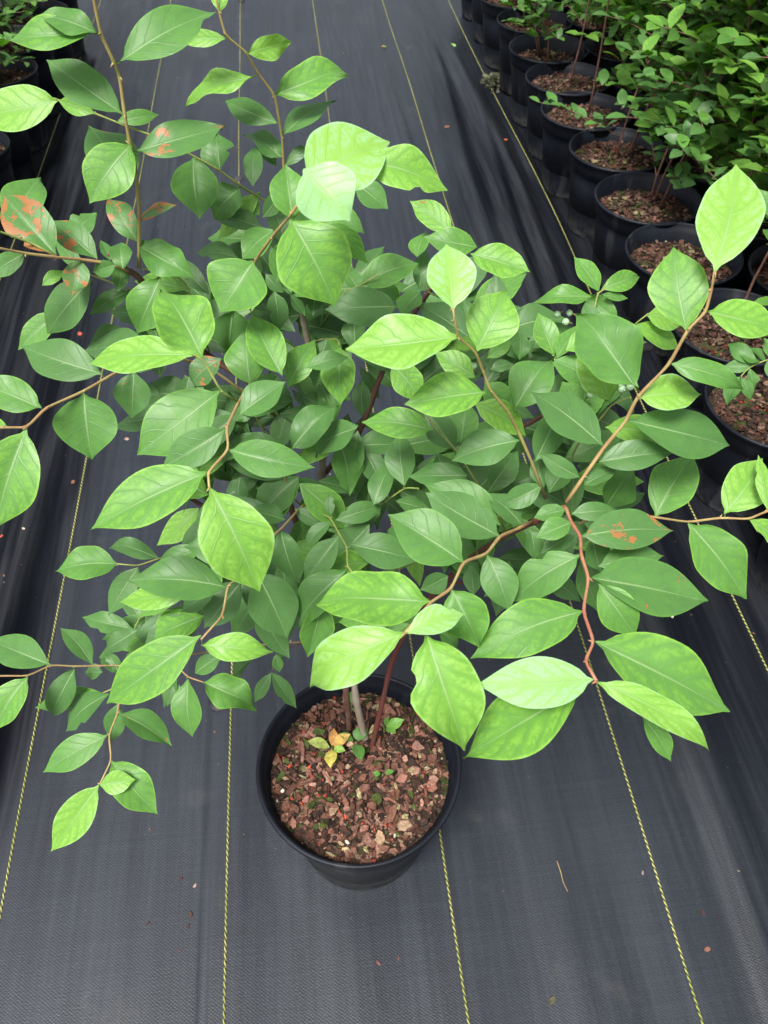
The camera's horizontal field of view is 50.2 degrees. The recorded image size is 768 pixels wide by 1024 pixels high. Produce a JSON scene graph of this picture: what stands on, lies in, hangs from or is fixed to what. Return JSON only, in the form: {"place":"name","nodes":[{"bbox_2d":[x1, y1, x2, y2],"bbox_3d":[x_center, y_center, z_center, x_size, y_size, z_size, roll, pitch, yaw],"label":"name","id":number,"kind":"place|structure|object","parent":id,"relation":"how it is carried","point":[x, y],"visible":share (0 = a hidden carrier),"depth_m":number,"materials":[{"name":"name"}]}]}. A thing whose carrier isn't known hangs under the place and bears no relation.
{"place":"outdoors","nodes":[
{"label":"outdoors","id":0,"kind":"place"},
{"bbox_2d":[209,700,224,711],"bbox_3d":[-0.270,0.311,1.343,0.033,0.006,0.033,-5,49,-4],"label":"fabric pin","id":1,"kind":"object","parent":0,"point":[213,707],"visible":0.2,"depth_m":1.33,"materials":[{"name":"grey metal"}]},
{"bbox_2d":[234,176,243,181],"bbox_3d":[-0.446,-1.024,2.515,0.033,0.006,0.033,-5,49,-4],"label":"fabric pin","id":2,"kind":"object","parent":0,"point":[239,179],"visible":0.93,"depth_m":2.51,"materials":[{"name":"grey metal"}]},
{"bbox_2d":[0,0,767,1023],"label":"ground","id":3,"kind":"structure","parent":0,"point":[600,800],"depth_m":1.26,"materials":[{"name":"fabric"}]},
{"bbox_2d":[0,131,14,239],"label":"potted shrub","id":4,"kind":"object","parent":3,"relation":"on","point":[6,173],"visible":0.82,"depth_m":2.20,"materials":[{"name":"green plant"}]},
{"bbox_2d":[0,32,36,180],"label":"potted shrub","id":5,"kind":"object","parent":3,"relation":"on","point":[22,163],"visible":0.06,"depth_m":2.40,"materials":[{"name":"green plant"}]},
{"bbox_2d":[0,5,48,152],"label":"potted shrub","id":6,"kind":"object","parent":3,"relation":"on","point":[15,69],"visible":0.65,"depth_m":2.57,"materials":[{"name":"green plant"}]},
{"bbox_2d":[0,0,62,119],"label":"potted shrub","id":7,"kind":"object","parent":3,"relation":"on","point":[46,83],"visible":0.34,"depth_m":2.68,"materials":[{"name":"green plant"}]},
{"bbox_2d":[0,0,73,59],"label":"potted shrub","id":8,"kind":"object","parent":3,"relation":"on","point":[64,52],"visible":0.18,"depth_m":2.90,"materials":[{"name":"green plant"}]},
{"bbox_2d":[55,0,84,58],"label":"potted shrub","id":9,"kind":"object","parent":3,"relation":"on","point":[78,47],"visible":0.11,"depth_m":3.12,"materials":[{"name":"black plastic"}]},
{"bbox_2d":[3,28,737,985],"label":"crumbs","id":10,"kind":"object","parent":3,"relation":"on","point":[227,482],"visible":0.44,"depth_m":1.69,"materials":[{"name":"red"}]},
{"bbox_2d":[0,0,767,889],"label":"potted shrub","id":11,"kind":"object","parent":3,"relation":"on","point":[358,772],"visible":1,"depth_m":0.62,"materials":[{"name":"green plant"}]},
{"bbox_2d":[461,0,471,21],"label":"potted shrub","id":12,"kind":"object","parent":3,"relation":"on","point":[466,6],"visible":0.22,"depth_m":3.39,"materials":[{"name":"black plastic"}]},
{"bbox_2d":[472,0,482,44],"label":"potted shrub","id":13,"kind":"object","parent":3,"relation":"on","point":[477,18],"visible":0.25,"depth_m":3.19,"materials":[{"name":"black plastic"}]},
{"bbox_2d":[480,72,499,93],"bbox_3d":[0.405,-1.576,2.981,0.139,0.040,0.182,-14,50,-12],"label":"moss clump","id":14,"kind":"object","parent":3,"relation":"on","point":[492,79],"visible":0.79,"depth_m":2.97,"materials":[{"name":"green plant"}]},
{"bbox_2d":[481,0,543,70],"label":"potted shrub","id":15,"kind":"object","parent":3,"relation":"on","point":[492,10],"visible":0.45,"depth_m":2.98,"materials":[{"name":"black plastic"}]},
{"bbox_2d":[497,3,573,95],"bbox_3d":[0.508,-1.778,2.738,0.362,0.662,0.356,-5,49,-4],"label":"potted shrub","id":16,"kind":"object","parent":3,"relation":"on","point":[508,34],"visible":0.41,"depth_m":2.84,"materials":[{"name":"black plastic"}]},
{"bbox_2d":[549,996,555,1004],"bbox_3d":[0.220,0.634,1.064,0.011,0.002,0.011,-5,49,-4],"label":"bark chip","id":17,"kind":"object","parent":3,"relation":"on","point":[552,1000],"visible":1,"depth_m":1.06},
{"bbox_2d":[500,0,612,127],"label":"potted shrub","id":18,"kind":"object","parent":3,"relation":"on","point":[530,48],"visible":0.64,"depth_m":2.65,"materials":[{"name":"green plant"}]},
{"bbox_2d":[552,0,575,12],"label":"potted shrub","id":19,"kind":"object","parent":3,"relation":"on","point":[565,9],"visible":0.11,"depth_m":2.94,"materials":[{"name":"black plastic"}]},
{"bbox_2d":[525,0,611,160],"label":"potted shrub","id":20,"kind":"object","parent":3,"relation":"on","point":[542,79],"visible":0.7,"depth_m":2.51,"materials":[{"name":"black plastic"}]},
{"bbox_2d":[540,0,632,198],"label":"potted shrub","id":21,"kind":"object","parent":3,"relation":"on","point":[562,127],"visible":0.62,"depth_m":2.35,"materials":[{"name":"black plastic"}]},
{"bbox_2d":[565,0,620,62],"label":"potted shrub","id":22,"kind":"object","parent":3,"relation":"on","point":[591,26],"visible":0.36,"depth_m":2.80,"materials":[{"name":"green plant"}]},
{"bbox_2d":[567,0,645,94],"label":"potted shrub","id":23,"kind":"object","parent":3,"relation":"on","point":[608,62],"visible":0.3,"depth_m":2.60,"materials":[{"name":"green plant"}]},
{"bbox_2d":[566,0,725,128],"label":"potted shrub","id":24,"kind":"object","parent":3,"relation":"on","point":[615,89],"visible":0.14,"depth_m":2.33,"materials":[{"name":"green plant"}]},
{"bbox_2d":[530,0,762,239],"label":"potted shrub","id":25,"kind":"object","parent":3,"relation":"on","point":[594,162],"visible":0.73,"depth_m":2.16,"materials":[{"name":"green plant"}]},
{"bbox_2d":[596,0,759,173],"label":"potted shrub","id":26,"kind":"object","parent":3,"relation":"on","point":[625,71],"visible":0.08,"depth_m":2.18,"materials":[{"name":"green plant"}]},
{"bbox_2d":[592,0,767,291],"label":"potted shrub","id":27,"kind":"object","parent":3,"relation":"on","point":[627,204],"visible":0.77,"depth_m":1.94,"materials":[{"name":"green plant"}]},
{"bbox_2d":[618,0,767,223],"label":"potted shrub","id":28,"kind":"object","parent":3,"relation":"on","point":[701,186],"visible":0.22,"depth_m":1.93,"materials":[{"name":"green plant"}]},
{"bbox_2d":[620,106,767,357],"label":"potted shrub","id":29,"kind":"object","parent":3,"relation":"on","point":[648,248],"visible":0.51,"depth_m":1.88,"materials":[{"name":"black plastic"}]},
{"bbox_2d":[644,0,767,289],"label":"potted shrub","id":30,"kind":"object","parent":3,"relation":"on","point":[740,114],"visible":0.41,"depth_m":1.74,"materials":[{"name":"green plant"}]},
{"bbox_2d":[664,48,767,413],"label":"potted shrub","id":31,"kind":"object","parent":3,"relation":"on","point":[708,337],"visible":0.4,"depth_m":1.69,"materials":[{"name":"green plant"}]},
{"bbox_2d":[695,338,767,520],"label":"potted shrub","id":32,"kind":"object","parent":3,"relation":"on","point":[738,418],"visible":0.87,"depth_m":1.51,"materials":[{"name":"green plant"}]},
{"bbox_2d":[731,59,767,296],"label":"potted shrub","id":33,"kind":"object","parent":3,"relation":"on","point":[757,255],"visible":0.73,"depth_m":1.75,"materials":[{"name":"green plant"}]},
{"bbox_2d":[754,537,767,597],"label":"potted shrub","id":34,"kind":"object","parent":3,"relation":"on","point":[761,569],"visible":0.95,"depth_m":1.47,"materials":[{"name":"black plastic"}]},
{"bbox_2d":[754,296,767,304],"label":"potted shrub","id":35,"kind":"object","parent":3,"relation":"on","point":[762,301],"visible":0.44,"depth_m":1.47,"materials":[{"name":"green plant"}]}
]}

